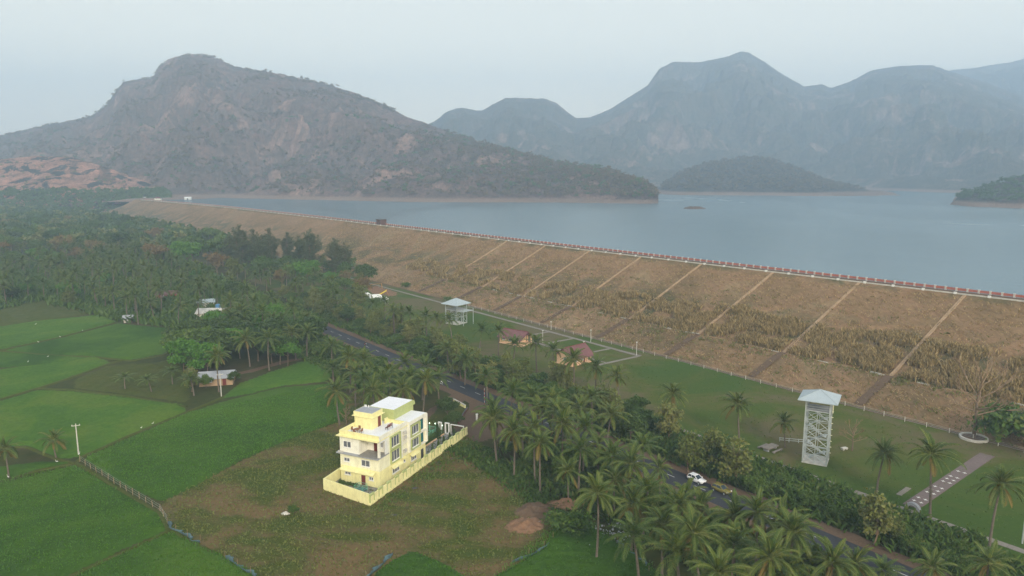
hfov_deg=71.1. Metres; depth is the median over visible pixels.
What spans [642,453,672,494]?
coconut palm
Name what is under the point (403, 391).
coconut palm
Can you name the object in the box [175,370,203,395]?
coconut palm
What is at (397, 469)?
window
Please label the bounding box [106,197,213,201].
shore flat
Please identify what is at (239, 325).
broadleaf tree
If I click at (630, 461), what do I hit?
coconut palm
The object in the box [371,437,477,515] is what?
grass
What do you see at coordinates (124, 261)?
coconut palm
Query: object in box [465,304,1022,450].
wire fence
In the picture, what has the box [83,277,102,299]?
coconut palm
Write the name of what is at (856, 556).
coconut palm
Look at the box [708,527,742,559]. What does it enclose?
broadleaf tree
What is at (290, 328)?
coconut palm
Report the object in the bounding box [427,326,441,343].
broadleaf tree
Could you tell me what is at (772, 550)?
coconut palm
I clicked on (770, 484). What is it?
shrub
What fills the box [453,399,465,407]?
garden wall
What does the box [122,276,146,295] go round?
coconut palm
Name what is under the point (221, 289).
coconut palm
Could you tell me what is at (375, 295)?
tent canopy
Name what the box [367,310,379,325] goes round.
broadleaf tree
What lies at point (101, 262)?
coconut palm
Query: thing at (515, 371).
broadleaf tree
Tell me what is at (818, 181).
forest
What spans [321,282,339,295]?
coconut palm
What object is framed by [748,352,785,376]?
worn track
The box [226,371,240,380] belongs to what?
broadleaf tree
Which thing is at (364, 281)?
broadleaf tree
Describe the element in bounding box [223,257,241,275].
broadleaf tree
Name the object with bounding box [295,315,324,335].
broadleaf tree
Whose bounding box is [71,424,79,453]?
utility pole
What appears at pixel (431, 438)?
clipped hedge
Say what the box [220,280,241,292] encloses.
broadleaf tree
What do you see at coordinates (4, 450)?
coconut palm
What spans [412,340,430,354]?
broadleaf tree
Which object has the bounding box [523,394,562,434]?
coconut palm
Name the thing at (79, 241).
coconut palm
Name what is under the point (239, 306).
coconut palm
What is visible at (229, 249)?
casuarina tree
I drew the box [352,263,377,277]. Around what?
broadleaf tree
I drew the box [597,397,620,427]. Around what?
broadleaf tree
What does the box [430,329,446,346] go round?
broadleaf tree
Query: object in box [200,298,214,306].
outbuilding
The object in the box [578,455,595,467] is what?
shrub
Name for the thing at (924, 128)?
hill tall peak
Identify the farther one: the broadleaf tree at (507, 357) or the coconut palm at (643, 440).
the broadleaf tree at (507, 357)
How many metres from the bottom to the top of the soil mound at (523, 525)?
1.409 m
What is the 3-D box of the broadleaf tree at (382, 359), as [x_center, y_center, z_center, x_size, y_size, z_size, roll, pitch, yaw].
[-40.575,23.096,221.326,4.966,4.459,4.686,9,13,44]
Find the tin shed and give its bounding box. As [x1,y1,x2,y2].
[197,370,235,386]
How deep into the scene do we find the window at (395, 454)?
141.94 m
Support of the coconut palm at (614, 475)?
on the ground at (238, 361)
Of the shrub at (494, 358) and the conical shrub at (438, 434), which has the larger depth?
the shrub at (494, 358)
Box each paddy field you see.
[0,315,114,348]
[0,352,85,367]
[0,357,109,397]
[0,390,185,457]
[0,461,67,479]
[0,465,164,575]
[6,324,168,359]
[77,533,256,575]
[83,384,346,500]
[223,361,330,397]
[374,552,463,575]
[495,522,659,575]
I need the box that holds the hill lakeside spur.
[657,159,899,195]
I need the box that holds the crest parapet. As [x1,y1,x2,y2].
[144,199,1023,297]
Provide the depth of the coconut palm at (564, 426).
140.65 m
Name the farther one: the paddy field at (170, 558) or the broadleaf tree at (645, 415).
the broadleaf tree at (645, 415)
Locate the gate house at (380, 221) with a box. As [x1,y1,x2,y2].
[376,219,386,224]
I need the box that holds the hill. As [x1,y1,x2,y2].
[428,97,691,186]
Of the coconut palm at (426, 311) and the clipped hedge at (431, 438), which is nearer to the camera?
the clipped hedge at (431, 438)
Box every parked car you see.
[687,472,705,484]
[711,482,731,494]
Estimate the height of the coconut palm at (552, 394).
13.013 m
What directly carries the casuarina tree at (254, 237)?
on the ground at (238, 361)
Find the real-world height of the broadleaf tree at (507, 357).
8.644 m
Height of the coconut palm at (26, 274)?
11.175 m
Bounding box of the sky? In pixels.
[0,0,1023,134]
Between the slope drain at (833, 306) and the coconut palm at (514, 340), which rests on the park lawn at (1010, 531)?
the coconut palm at (514, 340)
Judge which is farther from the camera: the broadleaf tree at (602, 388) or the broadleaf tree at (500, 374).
the broadleaf tree at (500, 374)
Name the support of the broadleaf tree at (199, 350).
on the ground at (238, 361)
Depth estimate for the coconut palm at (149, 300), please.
291.87 m
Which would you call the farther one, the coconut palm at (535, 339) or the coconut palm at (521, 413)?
the coconut palm at (535, 339)
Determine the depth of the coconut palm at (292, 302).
265.79 m
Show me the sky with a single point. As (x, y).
(61, 60)
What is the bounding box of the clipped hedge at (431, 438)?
[425,429,443,446]
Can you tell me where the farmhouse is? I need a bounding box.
[195,308,228,318]
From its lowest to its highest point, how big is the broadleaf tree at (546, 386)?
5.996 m
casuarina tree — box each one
[219,234,237,259]
[226,224,252,271]
[247,228,259,258]
[251,234,271,269]
[263,227,281,271]
[277,231,295,256]
[288,235,304,259]
[297,228,323,262]
[323,238,344,271]
[339,243,353,263]
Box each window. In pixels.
[343,440,351,448]
[361,459,370,467]
[392,434,399,447]
[392,448,399,461]
[392,467,399,474]
[412,423,418,434]
[412,436,418,447]
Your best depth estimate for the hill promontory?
896.18 m
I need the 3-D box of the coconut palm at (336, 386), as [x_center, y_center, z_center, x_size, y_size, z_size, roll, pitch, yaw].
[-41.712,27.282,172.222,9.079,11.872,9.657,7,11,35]
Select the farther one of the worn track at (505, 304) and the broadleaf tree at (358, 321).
the worn track at (505, 304)
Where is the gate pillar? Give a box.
[445,422,449,433]
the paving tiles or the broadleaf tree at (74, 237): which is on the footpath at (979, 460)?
the paving tiles
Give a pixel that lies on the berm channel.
(776, 351)
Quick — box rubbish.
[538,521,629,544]
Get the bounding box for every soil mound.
[504,517,543,533]
[514,501,554,518]
[547,498,582,509]
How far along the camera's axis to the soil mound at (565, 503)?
130.69 m
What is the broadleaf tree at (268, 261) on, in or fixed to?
on the ground at (238, 361)
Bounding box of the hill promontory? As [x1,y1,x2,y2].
[950,176,1023,207]
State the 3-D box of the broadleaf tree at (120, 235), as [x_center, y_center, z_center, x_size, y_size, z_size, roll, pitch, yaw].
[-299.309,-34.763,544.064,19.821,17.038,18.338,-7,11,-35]
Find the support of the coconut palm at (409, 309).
on the ground at (238, 361)
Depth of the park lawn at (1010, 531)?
173.55 m
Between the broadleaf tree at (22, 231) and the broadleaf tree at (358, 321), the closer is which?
the broadleaf tree at (358, 321)
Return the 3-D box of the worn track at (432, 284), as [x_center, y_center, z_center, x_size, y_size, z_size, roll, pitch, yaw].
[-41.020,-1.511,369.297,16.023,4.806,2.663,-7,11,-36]
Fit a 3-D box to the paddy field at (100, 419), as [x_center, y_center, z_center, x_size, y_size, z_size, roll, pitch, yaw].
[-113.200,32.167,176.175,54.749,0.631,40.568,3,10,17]
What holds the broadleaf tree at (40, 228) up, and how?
on the ground at (238, 361)
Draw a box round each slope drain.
[446,241,506,279]
[482,245,544,287]
[523,251,589,295]
[572,257,640,306]
[629,264,701,318]
[698,272,773,333]
[782,283,859,352]
[889,295,965,375]
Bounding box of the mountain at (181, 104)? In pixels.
[0,54,657,203]
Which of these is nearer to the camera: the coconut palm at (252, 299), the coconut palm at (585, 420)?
the coconut palm at (585, 420)
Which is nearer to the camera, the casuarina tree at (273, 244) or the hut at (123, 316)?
the hut at (123, 316)
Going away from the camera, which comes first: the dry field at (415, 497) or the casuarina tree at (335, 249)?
the dry field at (415, 497)
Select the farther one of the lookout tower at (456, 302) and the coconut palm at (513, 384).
the lookout tower at (456, 302)
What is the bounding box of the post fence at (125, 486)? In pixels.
[79,455,166,519]
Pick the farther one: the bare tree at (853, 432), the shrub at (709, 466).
the bare tree at (853, 432)
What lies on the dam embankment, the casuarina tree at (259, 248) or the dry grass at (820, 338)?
the dry grass at (820, 338)
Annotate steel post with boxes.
[1021,525,1023,543]
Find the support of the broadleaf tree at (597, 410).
on the ground at (238, 361)
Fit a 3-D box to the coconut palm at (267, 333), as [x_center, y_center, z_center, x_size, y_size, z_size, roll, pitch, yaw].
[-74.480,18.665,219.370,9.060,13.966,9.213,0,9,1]
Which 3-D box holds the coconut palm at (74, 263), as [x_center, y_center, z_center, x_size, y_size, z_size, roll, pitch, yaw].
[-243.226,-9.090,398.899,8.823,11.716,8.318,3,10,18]
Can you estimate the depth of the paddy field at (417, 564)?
109.44 m
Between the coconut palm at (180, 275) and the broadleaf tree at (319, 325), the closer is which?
the broadleaf tree at (319, 325)
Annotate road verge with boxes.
[252,291,951,575]
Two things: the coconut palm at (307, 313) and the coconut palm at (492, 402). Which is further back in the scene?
the coconut palm at (307, 313)
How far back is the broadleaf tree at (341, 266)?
408.94 m
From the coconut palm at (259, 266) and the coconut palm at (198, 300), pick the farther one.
the coconut palm at (259, 266)
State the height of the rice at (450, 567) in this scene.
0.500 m
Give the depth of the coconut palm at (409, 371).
180.16 m
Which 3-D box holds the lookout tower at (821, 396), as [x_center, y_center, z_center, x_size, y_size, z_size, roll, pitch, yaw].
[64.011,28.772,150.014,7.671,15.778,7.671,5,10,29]
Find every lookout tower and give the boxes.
[441,298,473,325]
[798,389,841,466]
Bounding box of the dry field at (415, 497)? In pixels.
[157,388,553,575]
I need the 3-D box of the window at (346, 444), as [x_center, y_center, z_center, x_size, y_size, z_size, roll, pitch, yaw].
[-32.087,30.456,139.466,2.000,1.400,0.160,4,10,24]
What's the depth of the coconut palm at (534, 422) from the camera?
139.23 m
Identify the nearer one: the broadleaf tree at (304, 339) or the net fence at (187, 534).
the net fence at (187, 534)
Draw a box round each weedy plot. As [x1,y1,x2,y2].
[0,300,87,325]
[73,358,193,401]
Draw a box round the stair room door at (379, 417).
[378,415,380,426]
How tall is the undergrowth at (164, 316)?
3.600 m
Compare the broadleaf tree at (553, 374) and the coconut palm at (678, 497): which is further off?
the broadleaf tree at (553, 374)
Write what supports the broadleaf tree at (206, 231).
on the ground at (238, 361)
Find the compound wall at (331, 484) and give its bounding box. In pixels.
[323,427,467,505]
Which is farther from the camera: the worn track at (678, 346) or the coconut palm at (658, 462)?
the worn track at (678, 346)
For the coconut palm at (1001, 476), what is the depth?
112.46 m
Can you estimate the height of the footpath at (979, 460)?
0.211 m
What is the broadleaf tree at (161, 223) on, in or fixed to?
on the ground at (238, 361)
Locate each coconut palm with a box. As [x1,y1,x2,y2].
[0,246,8,253]
[0,272,16,295]
[0,280,15,302]
[0,435,25,477]
[13,255,31,269]
[16,270,35,282]
[34,427,66,457]
[66,261,82,270]
[66,264,84,293]
[74,237,83,246]
[78,274,94,293]
[82,282,102,304]
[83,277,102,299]
[90,268,108,287]
[92,258,107,271]
[93,286,111,304]
[101,284,120,308]
[102,248,117,269]
[103,262,120,284]
[104,261,120,277]
[113,251,129,270]
[113,290,134,314]
[113,371,137,388]
[114,275,131,297]
[115,258,133,277]
[119,276,136,302]
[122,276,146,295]
[122,287,145,323]
[123,279,143,310]
[124,260,140,277]
[134,373,159,391]
[137,259,152,286]
[137,272,155,296]
[139,295,160,315]
[142,264,158,290]
[144,278,163,298]
[149,280,173,309]
[149,282,167,299]
[154,276,169,297]
[157,252,169,259]
[159,365,181,383]
[168,299,189,321]
[170,283,189,301]
[172,273,188,289]
[175,267,189,286]
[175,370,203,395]
[180,260,194,273]
[186,294,207,318]
[188,275,206,294]
[190,282,207,302]
[192,273,212,299]
[201,272,215,287]
[203,341,230,391]
[205,277,222,297]
[208,281,225,303]
[212,283,232,308]
[220,308,240,321]
[221,290,241,307]
[223,275,240,292]
[229,327,256,366]
[231,302,251,315]
[231,311,254,326]
[232,282,251,298]
[234,297,250,309]
[235,279,254,300]
[238,262,251,280]
[238,282,258,307]
[244,292,259,309]
[250,301,272,322]
[252,261,263,282]
[254,327,281,370]
[257,271,273,291]
[261,289,280,304]
[263,266,276,284]
[271,311,293,321]
[278,265,294,285]
[278,322,302,359]
[280,296,304,319]
[286,276,303,296]
[295,310,317,318]
[295,322,319,356]
[315,375,357,424]
[316,358,345,381]
[317,335,345,370]
[319,278,337,297]
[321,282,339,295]
[328,286,345,303]
[333,345,365,392]
[339,360,370,406]
[347,366,380,406]
[350,346,379,385]
[351,371,387,405]
[363,295,382,309]
[365,367,400,394]
[372,360,404,393]
[375,294,394,318]
[381,302,402,319]
[382,302,404,332]
[383,372,420,398]
[391,303,412,321]
[392,350,421,387]
[395,365,423,399]
[399,304,420,319]
[409,353,438,399]
[413,367,441,411]
[414,306,436,335]
[421,365,453,399]
[425,310,446,327]
[432,339,459,372]
[438,312,459,337]
[451,347,479,384]
[470,319,492,347]
[470,365,501,405]
[470,400,511,461]
[474,393,511,449]
[485,321,511,355]
[493,377,527,430]
[493,409,529,474]
[500,334,528,358]
[501,402,540,456]
[511,409,549,481]
[513,383,548,410]
[519,427,560,492]
[523,333,546,371]
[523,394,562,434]
[537,385,569,429]
[537,395,578,445]
[538,338,568,368]
[545,403,579,475]
[553,455,581,497]
[558,347,587,385]
[558,431,599,495]
[563,394,598,447]
[568,410,608,471]
[571,470,621,556]
[573,383,609,429]
[578,351,608,389]
[582,428,615,469]
[589,438,629,478]
[595,400,631,449]
[596,463,634,511]
[602,364,630,403]
[603,511,663,575]
[606,481,664,550]
[609,440,657,503]
[619,467,673,540]
[620,430,667,477]
[638,504,686,575]
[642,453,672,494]
[642,524,708,575]
[651,483,706,528]
[654,382,688,416]
[664,502,734,575]
[665,477,710,529]
[681,486,718,545]
[683,543,753,575]
[706,488,757,563]
[706,516,768,575]
[716,390,762,437]
[729,524,804,575]
[732,486,780,560]
[746,492,813,568]
[757,542,821,575]
[759,505,827,572]
[769,411,799,447]
[788,540,835,575]
[802,536,859,575]
[833,543,880,575]
[859,435,907,491]
[859,553,909,575]
[897,427,966,516]
[906,546,956,575]
[959,538,1019,575]
[965,463,1023,546]
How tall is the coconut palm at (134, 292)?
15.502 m
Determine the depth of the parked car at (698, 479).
139.97 m
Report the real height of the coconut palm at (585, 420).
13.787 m
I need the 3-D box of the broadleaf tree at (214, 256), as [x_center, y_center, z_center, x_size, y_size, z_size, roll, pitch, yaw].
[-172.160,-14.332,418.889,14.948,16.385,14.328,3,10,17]
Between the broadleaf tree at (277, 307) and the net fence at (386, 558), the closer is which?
the net fence at (386, 558)
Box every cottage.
[497,328,531,346]
[555,342,593,366]
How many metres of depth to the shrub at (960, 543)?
114.75 m
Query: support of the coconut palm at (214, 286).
on the ground at (238, 361)
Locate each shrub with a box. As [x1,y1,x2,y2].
[287,504,299,514]
[370,361,383,370]
[400,282,410,287]
[434,424,440,438]
[443,296,452,300]
[483,353,499,363]
[495,360,505,367]
[498,440,513,453]
[512,383,528,395]
[516,444,531,454]
[519,452,541,462]
[529,372,548,382]
[541,509,584,534]
[542,440,571,456]
[543,430,564,445]
[548,443,579,459]
[562,511,595,536]
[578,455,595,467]
[596,490,623,503]
[602,474,622,486]
[615,424,636,434]
[648,415,663,424]
[669,442,686,457]
[670,438,685,443]
[700,461,718,471]
[739,464,761,475]
[764,478,778,490]
[773,473,789,483]
[778,483,801,494]
[778,564,821,575]
[783,491,803,505]
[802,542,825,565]
[823,504,850,521]
[833,568,866,575]
[857,516,878,533]
[890,532,915,550]
[897,534,925,552]
[917,542,931,555]
[937,547,957,561]
[946,537,968,549]
[950,554,974,572]
[967,403,1018,437]
[975,558,1003,575]
[985,401,1023,416]
[985,411,1023,446]
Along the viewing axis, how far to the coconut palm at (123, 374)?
200.60 m
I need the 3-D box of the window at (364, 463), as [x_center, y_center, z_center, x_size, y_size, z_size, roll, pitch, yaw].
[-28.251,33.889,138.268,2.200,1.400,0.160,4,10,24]
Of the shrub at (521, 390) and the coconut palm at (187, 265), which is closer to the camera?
the shrub at (521, 390)
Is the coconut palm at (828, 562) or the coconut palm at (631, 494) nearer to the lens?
the coconut palm at (828, 562)
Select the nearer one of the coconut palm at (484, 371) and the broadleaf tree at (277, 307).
the coconut palm at (484, 371)
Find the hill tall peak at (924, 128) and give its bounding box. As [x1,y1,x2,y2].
[585,51,1023,192]
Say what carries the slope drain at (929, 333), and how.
on the dam embankment
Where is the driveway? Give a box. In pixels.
[454,404,508,441]
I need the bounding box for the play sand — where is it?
[368,286,396,295]
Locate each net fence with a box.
[167,519,200,542]
[225,555,256,575]
[366,549,392,575]
[512,545,546,561]
[617,538,646,565]
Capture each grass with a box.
[304,223,1023,442]
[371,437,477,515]
[406,257,1023,403]
[442,443,618,542]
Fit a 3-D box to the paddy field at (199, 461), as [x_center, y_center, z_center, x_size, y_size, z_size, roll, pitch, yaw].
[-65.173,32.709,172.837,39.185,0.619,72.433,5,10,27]
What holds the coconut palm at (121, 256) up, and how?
on the ground at (238, 361)
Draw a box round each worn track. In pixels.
[419,279,446,290]
[457,287,481,297]
[494,296,521,310]
[540,306,571,322]
[596,318,630,336]
[664,333,700,354]
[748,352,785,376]
[854,375,893,404]
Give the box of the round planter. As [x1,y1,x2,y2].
[959,432,988,442]
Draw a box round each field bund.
[0,351,172,361]
[0,387,184,407]
[0,395,224,482]
[1,322,116,350]
[1,446,74,462]
[38,360,122,387]
[68,529,169,575]
[74,462,245,569]
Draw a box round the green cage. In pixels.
[354,482,366,491]
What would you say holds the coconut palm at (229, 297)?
on the ground at (238, 361)
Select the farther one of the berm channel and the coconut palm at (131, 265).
the coconut palm at (131, 265)
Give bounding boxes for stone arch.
[905,502,920,512]
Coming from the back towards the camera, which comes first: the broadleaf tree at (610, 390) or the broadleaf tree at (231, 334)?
the broadleaf tree at (231, 334)
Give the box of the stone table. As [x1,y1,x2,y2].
[757,443,781,453]
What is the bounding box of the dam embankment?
[106,200,1023,448]
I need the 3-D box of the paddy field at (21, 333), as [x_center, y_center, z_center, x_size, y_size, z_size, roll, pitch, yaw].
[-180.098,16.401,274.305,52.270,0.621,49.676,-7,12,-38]
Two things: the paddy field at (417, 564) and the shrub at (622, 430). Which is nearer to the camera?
the paddy field at (417, 564)
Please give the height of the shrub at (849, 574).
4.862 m
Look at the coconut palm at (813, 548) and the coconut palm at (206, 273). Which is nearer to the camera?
the coconut palm at (813, 548)
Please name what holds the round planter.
on the park lawn at (1010, 531)
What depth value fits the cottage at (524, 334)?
254.23 m
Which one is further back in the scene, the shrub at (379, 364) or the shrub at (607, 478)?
the shrub at (379, 364)
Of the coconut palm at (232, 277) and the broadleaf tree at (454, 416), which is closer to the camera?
the broadleaf tree at (454, 416)
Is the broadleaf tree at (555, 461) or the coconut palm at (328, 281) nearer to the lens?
the broadleaf tree at (555, 461)
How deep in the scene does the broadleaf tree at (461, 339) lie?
236.15 m
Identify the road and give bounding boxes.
[136,199,1023,299]
[323,326,930,575]
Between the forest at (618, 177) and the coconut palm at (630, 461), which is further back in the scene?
the forest at (618, 177)
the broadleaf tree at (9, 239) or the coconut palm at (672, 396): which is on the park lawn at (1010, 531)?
the coconut palm at (672, 396)
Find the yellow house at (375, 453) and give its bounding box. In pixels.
[336,396,427,487]
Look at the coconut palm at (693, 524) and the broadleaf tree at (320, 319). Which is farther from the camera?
the broadleaf tree at (320, 319)
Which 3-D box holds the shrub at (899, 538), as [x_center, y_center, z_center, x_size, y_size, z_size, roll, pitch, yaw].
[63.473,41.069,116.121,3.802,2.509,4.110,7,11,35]
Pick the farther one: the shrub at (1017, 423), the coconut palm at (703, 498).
the shrub at (1017, 423)
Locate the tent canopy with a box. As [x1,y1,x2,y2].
[369,294,381,300]
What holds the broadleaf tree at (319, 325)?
on the ground at (238, 361)
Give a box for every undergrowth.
[0,250,327,343]
[285,302,1023,575]
[292,334,872,575]
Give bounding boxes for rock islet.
[683,206,705,208]
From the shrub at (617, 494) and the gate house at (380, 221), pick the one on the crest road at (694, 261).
the gate house at (380, 221)
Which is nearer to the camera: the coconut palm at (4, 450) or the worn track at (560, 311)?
the coconut palm at (4, 450)
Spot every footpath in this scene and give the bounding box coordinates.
[350,278,640,355]
[364,316,1023,553]
[600,356,638,364]
[897,487,910,495]
[903,453,994,507]
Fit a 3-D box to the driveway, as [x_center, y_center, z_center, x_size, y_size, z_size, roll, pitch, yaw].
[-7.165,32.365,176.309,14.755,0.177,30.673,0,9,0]
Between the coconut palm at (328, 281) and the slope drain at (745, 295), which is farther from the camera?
the coconut palm at (328, 281)
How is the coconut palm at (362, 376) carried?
on the dry field at (415, 497)
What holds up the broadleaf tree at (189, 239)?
on the ground at (238, 361)
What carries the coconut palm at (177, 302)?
on the ground at (238, 361)
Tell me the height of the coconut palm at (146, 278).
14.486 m
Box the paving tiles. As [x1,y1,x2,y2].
[907,470,966,502]
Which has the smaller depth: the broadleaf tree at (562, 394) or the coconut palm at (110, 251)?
the broadleaf tree at (562, 394)
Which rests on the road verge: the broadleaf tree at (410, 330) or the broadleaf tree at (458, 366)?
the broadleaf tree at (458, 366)
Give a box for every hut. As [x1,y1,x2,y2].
[122,315,133,322]
[156,290,178,298]
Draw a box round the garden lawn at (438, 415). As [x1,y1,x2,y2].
[428,405,468,430]
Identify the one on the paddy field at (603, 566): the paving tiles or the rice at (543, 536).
the rice at (543, 536)
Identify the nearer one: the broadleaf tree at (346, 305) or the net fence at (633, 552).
the net fence at (633, 552)
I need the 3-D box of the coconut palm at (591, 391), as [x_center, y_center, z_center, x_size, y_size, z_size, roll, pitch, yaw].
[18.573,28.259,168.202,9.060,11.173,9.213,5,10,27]
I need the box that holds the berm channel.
[493,289,1023,405]
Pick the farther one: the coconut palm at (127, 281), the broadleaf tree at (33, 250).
the broadleaf tree at (33, 250)
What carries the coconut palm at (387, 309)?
on the ground at (238, 361)
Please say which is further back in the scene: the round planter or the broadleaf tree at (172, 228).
the broadleaf tree at (172, 228)
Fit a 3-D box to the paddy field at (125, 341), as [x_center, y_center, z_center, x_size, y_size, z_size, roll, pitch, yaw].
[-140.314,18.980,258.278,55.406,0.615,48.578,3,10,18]
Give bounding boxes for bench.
[779,437,802,442]
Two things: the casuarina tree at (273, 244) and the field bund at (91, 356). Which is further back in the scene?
the casuarina tree at (273, 244)
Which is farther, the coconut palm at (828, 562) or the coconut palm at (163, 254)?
the coconut palm at (163, 254)
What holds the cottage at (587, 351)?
on the park lawn at (1010, 531)
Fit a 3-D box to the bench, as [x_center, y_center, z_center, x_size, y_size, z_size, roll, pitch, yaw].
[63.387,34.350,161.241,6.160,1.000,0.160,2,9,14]
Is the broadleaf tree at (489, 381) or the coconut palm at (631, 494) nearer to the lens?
the coconut palm at (631, 494)
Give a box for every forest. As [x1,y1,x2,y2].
[0,53,660,196]
[0,157,124,204]
[0,186,172,210]
[0,205,231,247]
[660,155,865,190]
[955,174,1023,200]
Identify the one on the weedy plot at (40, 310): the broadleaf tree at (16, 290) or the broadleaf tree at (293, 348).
the broadleaf tree at (16, 290)
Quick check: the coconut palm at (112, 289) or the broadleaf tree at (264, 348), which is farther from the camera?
the coconut palm at (112, 289)
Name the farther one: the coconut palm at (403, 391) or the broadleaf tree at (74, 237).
the broadleaf tree at (74, 237)
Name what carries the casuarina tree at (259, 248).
on the ground at (238, 361)
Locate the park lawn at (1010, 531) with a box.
[246,271,1023,565]
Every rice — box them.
[378,551,469,575]
[494,514,664,575]
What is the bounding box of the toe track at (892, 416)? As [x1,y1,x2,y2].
[340,272,1023,450]
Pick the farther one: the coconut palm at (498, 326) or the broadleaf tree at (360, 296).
the broadleaf tree at (360, 296)
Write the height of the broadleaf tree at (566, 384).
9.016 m
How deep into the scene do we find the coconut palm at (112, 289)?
305.28 m
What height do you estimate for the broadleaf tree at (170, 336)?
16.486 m
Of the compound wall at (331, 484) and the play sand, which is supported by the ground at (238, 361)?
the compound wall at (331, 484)
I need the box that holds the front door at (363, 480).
[361,475,365,484]
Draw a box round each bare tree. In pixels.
[339,406,352,425]
[838,419,867,450]
[913,348,1023,437]
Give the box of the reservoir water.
[165,190,1023,297]
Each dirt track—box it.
[239,358,302,373]
[426,395,463,418]
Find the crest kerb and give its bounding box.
[147,200,1023,301]
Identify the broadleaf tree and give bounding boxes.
[0,235,22,250]
[0,240,10,254]
[0,286,21,296]
[13,228,32,234]
[22,247,47,259]
[35,224,47,231]
[42,228,66,236]
[48,233,75,250]
[65,233,78,247]
[66,247,80,256]
[76,248,98,258]
[83,237,106,249]
[105,231,130,245]
[116,215,134,221]
[140,240,168,266]
[142,227,163,237]
[153,219,167,227]
[159,328,190,345]
[161,323,190,333]
[162,338,199,371]
[163,226,177,233]
[167,240,202,259]
[172,347,199,362]
[173,324,212,341]
[178,236,203,257]
[182,366,200,391]
[185,280,204,293]
[185,342,224,370]
[186,317,215,330]
[190,327,237,365]
[197,227,223,250]
[199,373,213,384]
[200,311,229,320]
[201,244,214,252]
[202,235,235,265]
[202,249,231,272]
[213,318,247,352]
[219,304,231,312]
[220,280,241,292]
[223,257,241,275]
[224,327,249,358]
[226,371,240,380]
[239,327,274,360]
[248,255,277,277]
[250,310,279,327]
[251,335,276,363]
[258,302,285,318]
[265,335,297,364]
[266,328,292,354]
[267,260,288,270]
[271,338,302,365]
[272,269,287,281]
[277,255,292,260]
[280,318,297,332]
[283,262,305,276]
[289,316,327,340]
[293,259,322,284]
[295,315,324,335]
[297,329,323,342]
[300,292,309,299]
[301,339,323,355]
[308,285,319,294]
[318,253,326,270]
[319,271,337,281]
[323,261,338,271]
[332,303,351,310]
[332,305,345,320]
[335,277,354,297]
[336,261,353,272]
[338,297,347,303]
[338,309,355,322]
[339,270,353,277]
[349,282,370,303]
[350,257,356,266]
[350,275,373,289]
[351,304,366,319]
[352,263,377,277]
[353,318,365,324]
[361,314,378,332]
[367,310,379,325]
[375,356,388,363]
[377,318,392,327]
[388,317,400,333]
[391,312,404,327]
[395,321,407,330]
[399,324,415,342]
[401,320,414,336]
[407,315,425,336]
[409,337,426,347]
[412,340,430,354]
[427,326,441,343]
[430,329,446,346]
[435,396,459,413]
[440,335,457,360]
[443,342,473,378]
[443,411,464,427]
[452,332,470,348]
[454,342,472,370]
[467,347,481,371]
[475,359,499,389]
[477,358,493,364]
[492,366,503,380]
[498,350,514,374]
[501,359,528,386]
[513,356,533,380]
[531,382,552,396]
[544,360,565,383]
[550,387,575,408]
[551,453,573,474]
[556,367,578,390]
[567,386,580,399]
[570,386,595,415]
[595,382,616,407]
[596,406,609,424]
[596,447,619,468]
[597,387,624,414]
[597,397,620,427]
[612,411,649,438]
[623,386,650,411]
[629,406,654,422]
[654,400,684,436]
[672,429,709,471]
[700,424,729,463]
[702,444,730,462]
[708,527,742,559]
[711,435,754,480]
[742,474,770,495]
[790,465,815,481]
[798,489,819,506]
[852,507,865,518]
[854,486,901,544]
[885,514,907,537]
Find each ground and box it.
[0,229,1023,575]
[337,432,452,493]
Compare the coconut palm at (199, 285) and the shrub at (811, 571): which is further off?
the coconut palm at (199, 285)
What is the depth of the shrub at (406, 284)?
377.27 m
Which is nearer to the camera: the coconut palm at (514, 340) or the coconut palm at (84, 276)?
the coconut palm at (514, 340)
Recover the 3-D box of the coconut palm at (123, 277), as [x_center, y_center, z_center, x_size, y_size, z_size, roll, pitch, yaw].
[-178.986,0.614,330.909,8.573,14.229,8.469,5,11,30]
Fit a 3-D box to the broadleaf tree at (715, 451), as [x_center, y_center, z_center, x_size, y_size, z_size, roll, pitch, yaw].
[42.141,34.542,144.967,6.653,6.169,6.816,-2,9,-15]
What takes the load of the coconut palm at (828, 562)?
on the ground at (238, 361)

